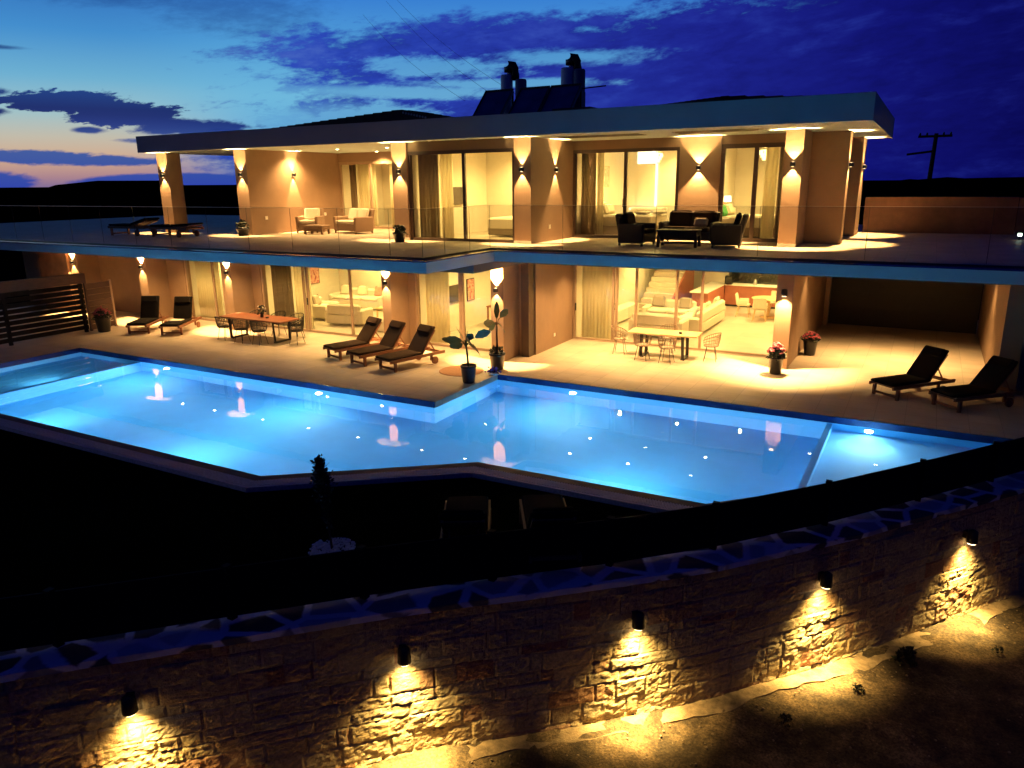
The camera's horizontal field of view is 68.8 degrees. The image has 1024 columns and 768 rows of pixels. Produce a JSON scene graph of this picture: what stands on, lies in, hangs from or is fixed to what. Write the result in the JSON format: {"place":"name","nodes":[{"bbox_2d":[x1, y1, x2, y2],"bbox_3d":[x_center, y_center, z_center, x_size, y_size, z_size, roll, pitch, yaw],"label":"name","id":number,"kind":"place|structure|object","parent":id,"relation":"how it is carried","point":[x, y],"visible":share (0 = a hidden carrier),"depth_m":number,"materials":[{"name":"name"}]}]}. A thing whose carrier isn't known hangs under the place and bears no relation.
{"place":"outdoors","nodes":[
{"label":"outdoors","id":0,"kind":"place"},
{"bbox_2d":[0,337,78,362],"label":"pool deck","id":1,"kind":"structure","parent":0,"point":[23,349],"depth_m":24.15,"materials":[{"name":"stone"}]},
{"bbox_2d":[0,273,88,345],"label":"louvre fence","id":2,"kind":"object","parent":1,"relation":"on","point":[37,284],"visible":1,"depth_m":25.45,"materials":[{"name":"brown wood"}]},
{"bbox_2d":[0,180,237,200],"bbox_3d":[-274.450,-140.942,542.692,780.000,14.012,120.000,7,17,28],"label":"hill","id":3,"kind":"structure","parent":0,"point":[149,190],"depth_m":511.70,"materials":[{"name":"soil"}]},
{"bbox_2d":[0,429,652,597],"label":"lawn","id":4,"kind":"structure","parent":0,"point":[70,517],"depth_m":12.29,"materials":[{"name":"plant"}]},
{"bbox_2d":[307,453,337,548],"bbox_3d":[-2.780,1.736,11.045,0.483,1.481,0.446,7,17,28],"label":"young tree","id":5,"kind":"object","parent":4,"relation":"on","point":[321,476],"visible":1,"depth_m":10.93,"materials":[{"name":"green plant"}]},
{"bbox_2d":[308,537,355,554],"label":"white pebbles","id":6,"kind":"object","parent":4,"relation":"on","point":[320,544],"visible":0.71,"depth_m":11.20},
{"bbox_2d":[438,496,490,538],"bbox_3d":[-0.686,1.975,11.039,0.796,0.977,2.000,-1,15,-1],"label":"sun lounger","id":7,"kind":"object","parent":4,"relation":"on","point":[463,515],"visible":0.62,"depth_m":10.60,"materials":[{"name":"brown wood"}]},
{"bbox_2d":[519,494,581,563],"bbox_3d":[0.532,1.953,11.072,0.796,0.977,2.000,-1,15,-3],"label":"sun lounger","id":8,"kind":"object","parent":4,"relation":"on","point":[542,510],"visible":0.58,"depth_m":10.29,"materials":[{"name":"brown wood"}]},
{"bbox_2d":[439,365,483,375],"bbox_3d":[-1.405,-0.370,20.752,1.240,0.023,1.240,7,17,28],"label":"round mat","id":9,"kind":"object","parent":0,"point":[452,371],"visible":0.6,"depth_m":20.68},
{"bbox_2d":[0,201,983,319],"bbox_3d":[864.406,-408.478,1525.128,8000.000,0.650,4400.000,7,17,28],"label":"ground","id":10,"kind":"structure","parent":0,"point":[12,266],"depth_m":255.14,"materials":[{"name":"soil"}]},
{"bbox_2d":[0,472,1023,767],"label":"stone wall","id":11,"kind":"structure","parent":10,"relation":"on","point":[328,684],"depth_m":10.07,"materials":[{"name":"stone"}]},
{"bbox_2d":[121,691,138,716],"bbox_3d":[-4.452,3.715,8.710,0.177,0.266,0.250,-5,16,-15],"label":"bulkhead lamp","id":12,"kind":"object","parent":11,"relation":"attached to","point":[129,706],"visible":1,"depth_m":8.62,"materials":[{"name":"black metal"}]},
{"bbox_2d":[397,644,410,666],"bbox_3d":[-1.385,3.454,9.565,0.177,0.266,0.250,-5,15,-15],"label":"bulkhead lamp","id":13,"kind":"object","parent":11,"relation":"attached to","point":[403,657],"visible":1,"depth_m":9.47,"materials":[{"name":"black metal"}]},
{"bbox_2d":[632,610,644,630],"bbox_3d":[1.723,3.233,10.272,0.177,0.266,0.250,-4,15,-14],"label":"bulkhead lamp","id":14,"kind":"object","parent":11,"relation":"attached to","point":[638,621],"visible":1,"depth_m":10.18,"materials":[{"name":"black metal"}]},
{"bbox_2d":[818,571,832,588],"bbox_3d":[4.710,2.937,11.260,0.177,0.266,0.250,-6,16,-21],"label":"bulkhead lamp","id":15,"kind":"object","parent":11,"relation":"attached to","point":[825,578],"visible":1,"depth_m":11.17,"materials":[{"name":"black metal"}]},
{"bbox_2d":[962,529,978,544],"bbox_3d":[7.699,2.558,12.558,0.177,0.266,0.250,-7,16,-24],"label":"bulkhead lamp","id":16,"kind":"object","parent":11,"relation":"attached to","point":[971,536],"visible":1,"depth_m":12.47,"materials":[{"name":"black metal"}]},
{"bbox_2d":[0,352,992,503],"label":"water","id":17,"kind":"structure","parent":0,"point":[700,454],"depth_m":16.13,"materials":[{"name":"teal liquid"}]},
{"bbox_2d":[0,304,1023,438],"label":"pool deck","id":18,"kind":"structure","parent":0,"point":[838,370],"depth_m":20.94,"materials":[{"name":"stone"}]},
{"bbox_2d":[83,279,117,330],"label":"plank gate","id":19,"kind":"structure","parent":18,"relation":"on","point":[95,291],"depth_m":27.29,"materials":[{"name":"brown wood"}]},
{"bbox_2d":[92,306,111,331],"bbox_3d":[-14.741,-2.351,26.929,0.647,0.934,0.668,-2,15,-6],"label":"flower pot","id":20,"kind":"object","parent":18,"relation":"on","point":[101,318],"visible":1,"depth_m":26.80,"materials":[{"name":"ceramic"}]},
{"bbox_2d":[125,295,168,333],"bbox_3d":[-13.273,-2.563,27.192,0.796,1.179,2.000,-1,15,-2],"label":"sun lounger","id":21,"kind":"object","parent":18,"relation":"on","point":[149,314],"visible":0.89,"depth_m":27.39,"materials":[{"name":"fabric"}]},
{"bbox_2d":[158,296,201,334],"bbox_3d":[-11.959,-2.507,26.931,0.796,1.179,2.000,-1,15,0],"label":"sun lounger","id":22,"kind":"object","parent":18,"relation":"on","point":[182,315],"visible":1,"depth_m":27.13,"materials":[{"name":"fabric"}]},
{"bbox_2d":[219,312,299,343],"bbox_3d":[-8.545,-1.897,25.344,2.850,0.750,0.900,7,17,28],"label":"dining table","id":23,"kind":"object","parent":18,"relation":"on","point":[272,319],"visible":0.89,"depth_m":25.13,"materials":[{"name":"brown wood"}]},
{"bbox_2d":[323,316,381,360],"bbox_3d":[-4.728,-1.427,22.799,2.000,1.079,0.796,-14,20,-41],"label":"sun lounger","id":24,"kind":"object","parent":18,"relation":"on","point":[367,333],"visible":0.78,"depth_m":22.80,"materials":[{"name":"fabric"}]},
{"bbox_2d":[346,320,408,366],"bbox_3d":[-3.866,-1.240,22.036,2.000,1.094,0.796,-15,20,-42],"label":"sun lounger","id":25,"kind":"object","parent":18,"relation":"on","point":[391,337],"visible":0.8,"depth_m":22.04,"materials":[{"name":"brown wood"}]},
{"bbox_2d":[375,324,444,372],"bbox_3d":[-2.912,-1.062,21.331,0.796,1.094,2.000,13,20,42],"label":"sun lounger","id":26,"kind":"object","parent":18,"relation":"on","point":[420,342],"visible":1,"depth_m":21.38,"materials":[{"name":"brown wood"}]},
{"bbox_2d":[442,326,490,383],"bbox_3d":[-1.217,-0.791,19.466,1.166,1.500,0.798,7,17,28],"label":"banana plant","id":27,"kind":"object","parent":18,"relation":"on","point":[468,370],"visible":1,"depth_m":19.38,"materials":[{"name":"green plant"}]},
{"bbox_2d":[484,302,507,369],"bbox_3d":[-0.419,-1.319,20.664,0.705,1.885,0.501,7,17,28],"label":"banana plant","id":28,"kind":"object","parent":18,"relation":"on","point":[497,354],"visible":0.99,"depth_m":20.66,"materials":[{"name":"green plant"}]},
{"bbox_2d":[0,92,1023,396],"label":"villa","id":29,"kind":"object","parent":18,"relation":"on","point":[822,140],"visible":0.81,"depth_m":22.95,"materials":[{"name":"paint"}]},
{"bbox_2d":[108,217,159,235],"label":"sun lounger","id":30,"kind":"object","parent":29,"relation":"on","point":[143,223],"visible":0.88,"depth_m":27.13,"materials":[{"name":"brown wood"}]},
{"bbox_2d":[149,222,203,237],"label":"sun lounger","id":31,"kind":"object","parent":29,"relation":"on","point":[184,226],"visible":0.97,"depth_m":26.23,"materials":[{"name":"brown wood"}]},
{"bbox_2d":[183,260,225,320],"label":"sliding door","id":32,"kind":"structure","parent":29,"relation":"in","point":[185,261],"depth_m":28.65,"materials":[{"name":"brown glass"}]},
{"bbox_2d":[194,261,223,318],"bbox_3d":[-11.830,-3.934,29.105,1.300,2.750,0.068,7,17,28],"label":"curtain","id":33,"kind":"object","parent":29,"relation":"hanging from","point":[205,288],"visible":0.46,"depth_m":29.18,"materials":[{"name":"fabric"}]},
{"bbox_2d":[0,206,422,258],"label":"glass balustrade","id":34,"kind":"object","parent":29,"relation":"on","point":[209,248],"visible":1,"depth_m":20.19,"materials":[{"name":"glass"}]},
{"bbox_2d":[235,219,249,235],"bbox_3d":[-9.568,-5.573,26.578,0.517,0.595,0.505,7,17,28],"label":"plant pot","id":35,"kind":"object","parent":29,"relation":"on","point":[242,229],"visible":0.96,"depth_m":26.49,"materials":[{"name":"ceramic"}]},
{"bbox_2d":[270,265,294,325],"bbox_3d":[-8.366,-3.478,27.264,1.000,2.750,0.068,7,17,28],"label":"curtain","id":36,"kind":"object","parent":29,"relation":"hanging from","point":[282,287],"visible":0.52,"depth_m":27.27,"materials":[{"name":"fabric"}]},
{"bbox_2d":[293,266,313,327],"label":"curtain","id":37,"kind":"object","parent":29,"relation":"hanging from","point":[298,290],"visible":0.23,"depth_m":27.00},
{"bbox_2d":[295,208,324,232],"bbox_3d":[-7.569,-6.169,28.145,0.860,0.896,0.921,1,15,7],"label":"armchair","id":38,"kind":"object","parent":29,"relation":"on","point":[313,216],"visible":0.76,"depth_m":28.13,"materials":[{"name":"fabric"}]},
{"bbox_2d":[303,225,329,234],"bbox_3d":[-7.076,-5.603,27.126,0.850,0.320,0.500,6,16,23],"label":"coffee table","id":39,"kind":"object","parent":29,"relation":"on","point":[317,228],"visible":1,"depth_m":26.95,"materials":[{"name":"wood"}]},
{"bbox_2d":[260,265,382,338],"bbox_3d":[-6.337,-3.105,25.767,6.260,2.780,0.135,7,17,28],"label":"sliding door","id":40,"kind":"structure","parent":29,"relation":"in","point":[305,278],"depth_m":26.25,"materials":[{"name":"brown glass"}]},
{"bbox_2d":[312,294,338,318],"bbox_3d":[-7.350,-3.057,29.044,0.920,0.855,1.170,3,15,13],"label":"sofa","id":41,"kind":"object","parent":29,"relation":"on","point":[319,306],"visible":0.53,"depth_m":28.59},
{"bbox_2d":[325,303,373,324],"bbox_3d":[-6.041,-2.660,27.768,1.570,0.720,0.920,4,16,18],"label":"sofa","id":42,"kind":"object","parent":29,"relation":"on","point":[337,313],"visible":0.94,"depth_m":27.37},
{"bbox_2d":[349,165,357,207],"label":"curtain","id":43,"kind":"object","parent":29,"relation":"hanging from","point":[353,186],"visible":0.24,"depth_m":30.67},
{"bbox_2d":[333,208,374,233],"bbox_3d":[-5.770,-5.991,27.410,0.921,0.896,1.500,-14,20,-41],"label":"armchair","id":44,"kind":"object","parent":29,"relation":"on","point":[355,220],"visible":0.99,"depth_m":27.08,"materials":[{"name":"fabric"}]},
{"bbox_2d":[329,284,382,308],"bbox_3d":[-6.359,-3.673,31.311,2.620,0.855,0.920,6,16,23],"label":"sofa","id":45,"kind":"object","parent":29,"relation":"on","point":[365,297],"visible":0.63,"depth_m":31.15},
{"bbox_2d":[276,110,450,127],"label":"tiled roof","id":46,"kind":"structure","parent":29,"relation":"attached to","point":[394,115],"depth_m":29.51,"materials":[{"name":"tile"}]},
{"bbox_2d":[338,161,392,228],"bbox_3d":[-5.741,-7.560,29.958,2.850,2.590,0.090,7,17,28],"label":"sliding door","id":47,"kind":"structure","parent":29,"relation":"in","point":[369,163],"depth_m":29.95,"materials":[{"name":"brown glass"}]},
{"bbox_2d":[357,164,378,225],"bbox_3d":[-5.870,-7.694,30.486,0.900,2.560,0.052,7,17,28],"label":"curtain","id":48,"kind":"object","parent":29,"relation":"hanging from","point":[363,182],"visible":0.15,"depth_m":30.42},
{"bbox_2d":[389,164,394,226],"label":"curtain","id":49,"kind":"object","parent":29,"relation":"hanging from","point":[391,193],"visible":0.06,"depth_m":29.90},
{"bbox_2d":[392,224,408,241],"bbox_3d":[-3.465,-4.609,22.852,0.518,0.532,0.457,7,17,28],"label":"potted plant","id":50,"kind":"object","parent":29,"relation":"on","point":[399,234],"visible":1,"depth_m":22.74,"materials":[{"name":"plant"}]},
{"bbox_2d":[418,154,440,237],"bbox_3d":[-2.605,-5.987,23.486,0.750,2.810,0.052,7,17,28],"label":"curtain","id":51,"kind":"object","parent":29,"relation":"hanging from","point":[428,173],"visible":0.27,"depth_m":23.49,"materials":[{"name":"fabric"}]},
{"bbox_2d":[425,272,450,342],"bbox_3d":[-2.401,-2.694,24.093,0.900,2.750,0.052,7,17,28],"label":"curtain","id":52,"kind":"object","parent":29,"relation":"hanging from","point":[437,301],"visible":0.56,"depth_m":24.11,"materials":[{"name":"fabric"}]},
{"bbox_2d":[440,154,453,237],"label":"curtain","id":53,"kind":"object","parent":29,"relation":"hanging from","point":[446,173],"visible":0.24,"depth_m":23.24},
{"bbox_2d":[414,273,489,350],"bbox_3d":[-1.602,-2.487,23.268,3.360,2.780,0.102,7,17,28],"label":"sliding door","id":54,"kind":"structure","parent":29,"relation":"in","point":[461,291],"depth_m":23.37,"materials":[{"name":"brown metal"}]},
{"bbox_2d":[449,284,458,302],"bbox_3d":[-2.012,-3.148,25.951,0.106,0.580,0.950,7,17,28],"label":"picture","id":55,"kind":"object","parent":29,"relation":"attached to","point":[453,294],"visible":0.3,"depth_m":25.84,"materials":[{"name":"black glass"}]},
{"bbox_2d":[421,205,489,258],"bbox_3d":[-1.337,-3.816,18.590,0.060,1.158,3.111,7,17,28],"label":"glass balustrade","id":56,"kind":"object","parent":29,"relation":"on","point":[444,241],"visible":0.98,"depth_m":18.30,"materials":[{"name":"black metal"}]},
{"bbox_2d":[453,187,462,204],"bbox_3d":[-1.943,-6.400,25.448,0.106,0.580,0.950,7,17,28],"label":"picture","id":57,"kind":"object","parent":29,"relation":"attached to","point":[457,196],"visible":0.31,"depth_m":25.51,"materials":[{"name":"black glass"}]},
{"bbox_2d":[407,148,514,242],"bbox_3d":[-1.546,-5.645,22.495,3.770,2.660,0.135,7,17,28],"label":"sliding door","id":58,"kind":"structure","parent":29,"relation":"in","point":[463,152],"depth_m":22.51,"materials":[{"name":"brown metal"}]},
{"bbox_2d":[466,278,474,300],"bbox_3d":[-1.492,-3.403,26.922,0.035,0.790,0.490,7,17,28],"label":"painting","id":59,"kind":"object","parent":29,"relation":"attached to","point":[470,287],"visible":1,"depth_m":26.90,"materials":[{"name":"orange fabric"}]},
{"bbox_2d":[473,79,526,115],"bbox_3d":[-0.448,-9.803,26.135,1.308,1.720,1.979,7,17,28],"label":"solar water heater","id":60,"kind":"object","parent":29,"relation":"on","point":[493,102],"visible":0.43,"depth_m":26.03,"materials":[{"name":"glass"}]},
{"bbox_2d":[488,216,512,234],"bbox_3d":[0.475,-5.404,24.609,2.120,1.050,1.600,7,17,28],"label":"bed","id":61,"kind":"object","parent":29,"relation":"on","point":[503,225],"visible":0.15,"depth_m":24.28,"materials":[{"name":"fabric"}]},
{"bbox_2d":[501,61,518,113],"bbox_3d":[-0.068,-10.303,26.769,0.696,2.351,0.428,7,17,28],"label":"chimney flue","id":62,"kind":"object","parent":29,"relation":"on","point":[511,69],"visible":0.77,"depth_m":26.49,"materials":[{"name":"black metal"}]},
{"bbox_2d":[508,69,605,113],"bbox_3d":[1.571,-9.614,25.040,3.094,1.880,1.979,7,17,28],"label":"solar water heater","id":63,"kind":"object","parent":29,"relation":"on","point":[538,99],"visible":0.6,"depth_m":25.09,"materials":[{"name":"glass"}]},
{"bbox_2d":[561,53,581,84],"bbox_3d":[2.023,-10.052,25.650,0.727,2.401,0.489,7,17,28],"label":"chimney flue","id":64,"kind":"object","parent":29,"relation":"on","point":[573,61],"visible":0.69,"depth_m":25.33,"materials":[{"name":"black metal"}]},
{"bbox_2d":[581,153,596,234],"bbox_3d":[2.446,-6.147,23.885,0.500,2.810,0.052,7,17,28],"label":"curtain","id":65,"kind":"object","parent":29,"relation":"hanging from","point":[588,191],"visible":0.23,"depth_m":23.90,"materials":[{"name":"fabric"}]},
{"bbox_2d":[582,266,612,338],"bbox_3d":[2.820,-2.861,24.512,1.130,2.750,0.052,7,17,28],"label":"curtain","id":66,"kind":"object","parent":29,"relation":"hanging from","point":[596,299],"visible":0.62,"depth_m":24.57,"materials":[{"name":"fabric"}]},
{"bbox_2d":[596,153,603,234],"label":"curtain","id":67,"kind":"object","parent":29,"relation":"hanging from","point":[600,188],"visible":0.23,"depth_m":23.76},
{"bbox_2d":[572,147,679,238],"bbox_3d":[3.440,-5.828,22.961,3.420,2.670,0.135,7,17,28],"label":"sliding door","id":68,"kind":"structure","parent":29,"relation":"in","point":[575,152],"depth_m":22.93,"materials":[{"name":"brown metal"}]},
{"bbox_2d":[614,302,638,323],"bbox_3d":[3.891,-2.570,27.581,0.455,0.440,3.400,7,17,28],"label":"sideboard","id":69,"kind":"object","parent":29,"relation":"in","point":[626,310],"visible":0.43,"depth_m":27.83,"materials":[{"name":"wood"}]},
{"bbox_2d":[595,201,666,234],"bbox_3d":[3.716,-5.465,24.643,2.320,1.085,1.800,7,17,28],"label":"bed","id":70,"kind":"object","parent":29,"relation":"on","point":[609,222],"visible":0.4,"depth_m":24.08,"materials":[{"name":"fabric"}]},
{"bbox_2d":[615,212,655,246],"bbox_3d":[3.419,-4.312,20.765,0.921,0.896,0.820,10,18,35],"label":"armchair","id":71,"kind":"object","parent":29,"relation":"on","point":[630,229],"visible":0.98,"depth_m":20.56,"materials":[{"name":"wicker"}]},
{"bbox_2d":[629,151,657,209],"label":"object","id":72,"kind":"object","parent":29,"relation":"attached to","point":[647,180],"visible":0.73,"depth_m":27.05,"materials":[{"name":"white"}]},
{"bbox_2d":[628,312,688,337],"bbox_3d":[4.909,-2.044,25.031,1.820,0.720,0.920,7,17,28],"label":"sofa","id":73,"kind":"object","parent":29,"relation":"on","point":[651,320],"visible":0.66,"depth_m":24.63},
{"bbox_2d":[642,295,696,315],"bbox_3d":[5.797,-2.752,27.384,1.920,0.855,0.920,7,17,28],"label":"sofa","id":74,"kind":"object","parent":29,"relation":"on","point":[660,305],"visible":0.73,"depth_m":27.30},
{"bbox_2d":[573,265,767,356],"bbox_3d":[4.897,-2.487,23.011,6.560,2.780,0.135,7,17,28],"label":"sliding door","id":75,"kind":"structure","parent":29,"relation":"in","point":[615,289],"depth_m":23.61,"materials":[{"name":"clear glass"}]},
{"bbox_2d":[656,228,701,247],"bbox_3d":[4.492,-3.928,20.133,1.100,0.460,0.620,6,16,24],"label":"coffee table","id":76,"kind":"object","parent":29,"relation":"on","point":[663,232],"visible":1,"depth_m":19.94,"materials":[{"name":"wood"}]},
{"bbox_2d":[658,210,720,244],"bbox_3d":[5.081,-4.476,21.315,1.600,0.896,0.921,8,17,30],"label":"sofa","id":77,"kind":"object","parent":29,"relation":"on","point":[704,221],"visible":0.58,"depth_m":21.19,"materials":[{"name":"wicker"}]},
{"bbox_2d":[679,296,725,331],"bbox_3d":[6.697,-2.518,26.475,0.920,0.855,3.420,7,17,28],"label":"sofa","id":78,"kind":"object","parent":29,"relation":"on","point":[714,313],"visible":0.72,"depth_m":25.84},
{"bbox_2d":[710,212,748,247],"bbox_3d":[5.774,-4.091,19.846,0.921,0.896,0.820,4,16,18],"label":"armchair","id":79,"kind":"object","parent":29,"relation":"on","point":[727,233],"visible":1,"depth_m":19.51,"materials":[{"name":"wicker"}]},
{"bbox_2d":[690,272,777,308],"bbox_3d":[9.589,-3.846,29.227,4.400,2.100,3.348,7,17,28],"label":"kitchen","id":80,"kind":"object","parent":29,"relation":"on","point":[766,285],"visible":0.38,"depth_m":30.53,"materials":[{"name":"red wood"}]},
{"bbox_2d":[724,286,739,303],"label":"door","id":81,"kind":"structure","parent":80,"relation":"in","point":[730,291],"depth_m":30.82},
{"bbox_2d":[740,287,754,304],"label":"door","id":82,"kind":"structure","parent":80,"relation":"in","point":[745,292],"depth_m":30.49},
{"bbox_2d":[668,95,802,103],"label":"tiled roof","id":83,"kind":"structure","parent":29,"relation":"attached to","point":[727,98],"depth_m":20.85,"materials":[{"name":"tile"}]},
{"bbox_2d":[735,292,750,317],"bbox_3d":[8.815,-3.025,28.559,0.571,0.881,0.510,6,16,23],"label":"dining chair","id":84,"kind":"object","parent":29,"relation":"on","point":[742,302],"visible":1,"depth_m":28.39,"materials":[{"name":"fabric"}]},
{"bbox_2d":[722,201,774,237],"bbox_3d":[7.299,-5.082,23.070,2.220,1.085,1.700,7,17,28],"label":"bed","id":85,"kind":"object","parent":29,"relation":"on","point":[728,216],"visible":0.34,"depth_m":22.50,"materials":[{"name":"fabric"}]},
{"bbox_2d":[718,142,784,241],"bbox_3d":[6.854,-5.400,21.167,1.960,2.700,0.090,7,17,28],"label":"sliding door","id":86,"kind":"structure","parent":29,"relation":"in","point":[757,146],"depth_m":21.22,"materials":[{"name":"brown metal"}]},
{"bbox_2d":[489,205,1023,267],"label":"glass balustrade","id":87,"kind":"object","parent":29,"relation":"on","point":[562,250],"visible":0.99,"depth_m":16.52,"materials":[{"name":"clear glass"}]},
{"bbox_2d":[752,298,767,321],"bbox_3d":[9.129,-2.755,27.534,0.510,0.881,0.571,6,16,23],"label":"dining chair","id":88,"kind":"object","parent":29,"relation":"on","point":[760,304],"visible":1,"depth_m":27.27,"materials":[{"name":"fabric"}]},
{"bbox_2d":[760,147,778,238],"bbox_3d":[7.335,-5.504,21.286,0.350,2.810,0.052,7,17,28],"label":"curtain","id":89,"kind":"object","parent":29,"relation":"hanging from","point":[769,189],"visible":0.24,"depth_m":21.29,"materials":[{"name":"fabric"}]},
{"bbox_2d":[773,147,784,238],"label":"curtain","id":90,"kind":"object","parent":29,"relation":"hanging from","point":[779,188],"visible":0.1,"depth_m":21.17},
{"bbox_2d":[828,277,982,333],"bbox_3d":[13.494,-3.322,25.797,4.650,2.820,0.150,7,17,28],"label":"garage door","id":91,"kind":"structure","parent":29,"relation":"in","point":[902,327],"depth_m":25.78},
{"bbox_2d":[0,348,1023,512],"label":"swimming pool","id":92,"kind":"structure","parent":18,"relation":"in","point":[250,482],"depth_m":14.53,"materials":[{"name":"tile"}]},
{"bbox_2d":[611,325,627,354],"bbox_3d":[3.238,-1.346,22.666,0.496,0.832,0.561,4,16,18],"label":"wire chair","id":93,"kind":"object","parent":18,"relation":"on","point":[620,338],"visible":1,"depth_m":22.59,"materials":[{"name":"beige metal"}]},
{"bbox_2d":[633,333,651,359],"bbox_3d":[3.780,-1.105,21.742,0.561,0.832,0.496,7,17,26],"label":"wire chair","id":94,"kind":"object","parent":18,"relation":"on","point":[643,344],"visible":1,"depth_m":21.60,"materials":[{"name":"beige metal"}]},
{"bbox_2d":[627,327,701,360],"bbox_3d":[4.502,-1.173,22.121,2.050,0.750,0.780,7,17,25],"label":"dining table","id":95,"kind":"object","parent":18,"relation":"on","point":[687,335],"visible":0.91,"depth_m":22.00,"materials":[{"name":"brown wood"}]},
{"bbox_2d":[657,336,676,362],"bbox_3d":[4.411,-1.007,21.351,0.561,0.832,0.496,8,17,30],"label":"wire chair","id":96,"kind":"object","parent":18,"relation":"on","point":[667,347],"visible":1,"depth_m":21.22,"materials":[{"name":"beige metal"}]},
{"bbox_2d":[703,333,721,361],"bbox_3d":[5.765,-1.076,21.555,0.496,0.832,0.561,4,16,18],"label":"wire chair","id":97,"kind":"object","parent":18,"relation":"on","point":[712,345],"visible":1,"depth_m":21.44,"materials":[{"name":"beige metal"}]},
{"bbox_2d":[765,342,786,374],"bbox_3d":[7.080,-0.695,19.988,0.563,0.875,0.586,1,15,4],"label":"flower pot","id":98,"kind":"object","parent":18,"relation":"on","point":[776,355],"visible":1,"depth_m":19.91,"materials":[{"name":"ceramic"}]},
{"bbox_2d":[800,331,820,355],"bbox_3d":[8.846,-1.220,22.198,0.597,0.711,0.546,7,17,28],"label":"flower pot","id":99,"kind":"object","parent":18,"relation":"on","point":[810,340],"visible":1,"depth_m":22.06,"materials":[{"name":"ceramic"}]},
{"bbox_2d":[869,345,955,400],"bbox_3d":[9.646,-0.299,17.982,2.000,1.094,0.796,-6,16,-20],"label":"sun lounger","id":100,"kind":"object","parent":18,"relation":"on","point":[926,366],"visible":0.91,"depth_m":17.90,"materials":[{"name":"brown wood"}]},
{"bbox_2d":[928,355,1023,412],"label":"sun lounger","id":101,"kind":"object","parent":18,"relation":"on","point":[992,377],"visible":1,"depth_m":16.91,"materials":[{"name":"brown wood"}]},
{"bbox_2d":[0,0,1023,187],"label":"sky","id":102,"kind":"structure","parent":0,"point":[80,80],"materials":[{"name":"blue"}]},
{"bbox_2d":[367,605,1023,767],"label":"gravel lane","id":103,"kind":"structure","parent":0,"point":[876,714],"depth_m":10.52,"materials":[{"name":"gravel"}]},
{"bbox_2d":[354,592,1023,767],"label":"footing strip","id":104,"kind":"object","parent":103,"relation":"on","point":[735,700],"visible":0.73,"depth_m":11.18,"materials":[{"name":"concrete"}]},
{"bbox_2d":[890,646,919,667],"bbox_3d":[6.287,4.335,11.928,0.375,0.339,0.382,-12,19,-37],"label":"weed","id":105,"kind":"object","parent":103,"relation":"on","point":[908,652],"visible":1,"depth_m":11.89,"materials":[{"name":"green plant"}]},
{"bbox_2d":[861,177,1023,202],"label":"hill","id":106,"kind":"structure","parent":0,"point":[878,188],"depth_m":284.91,"materials":[{"name":"soil"}]},
{"bbox_2d":[862,197,1023,234],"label":"boundary wall","id":107,"kind":"structure","parent":0,"point":[960,215],"depth_m":23.96,"materials":[{"name":"paint"}]},
{"bbox_2d":[891,177,1023,231],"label":"hill","id":108,"kind":"structure","parent":0,"point":[964,187],"depth_m":32.59,"materials":[{"name":"soil"}]},
{"bbox_2d":[907,132,952,178],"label":"utility pole","id":109,"kind":"object","parent":108,"relation":"on","point":[933,154],"visible":0.97,"depth_m":48.79,"materials":[{"name":"brown wood"}]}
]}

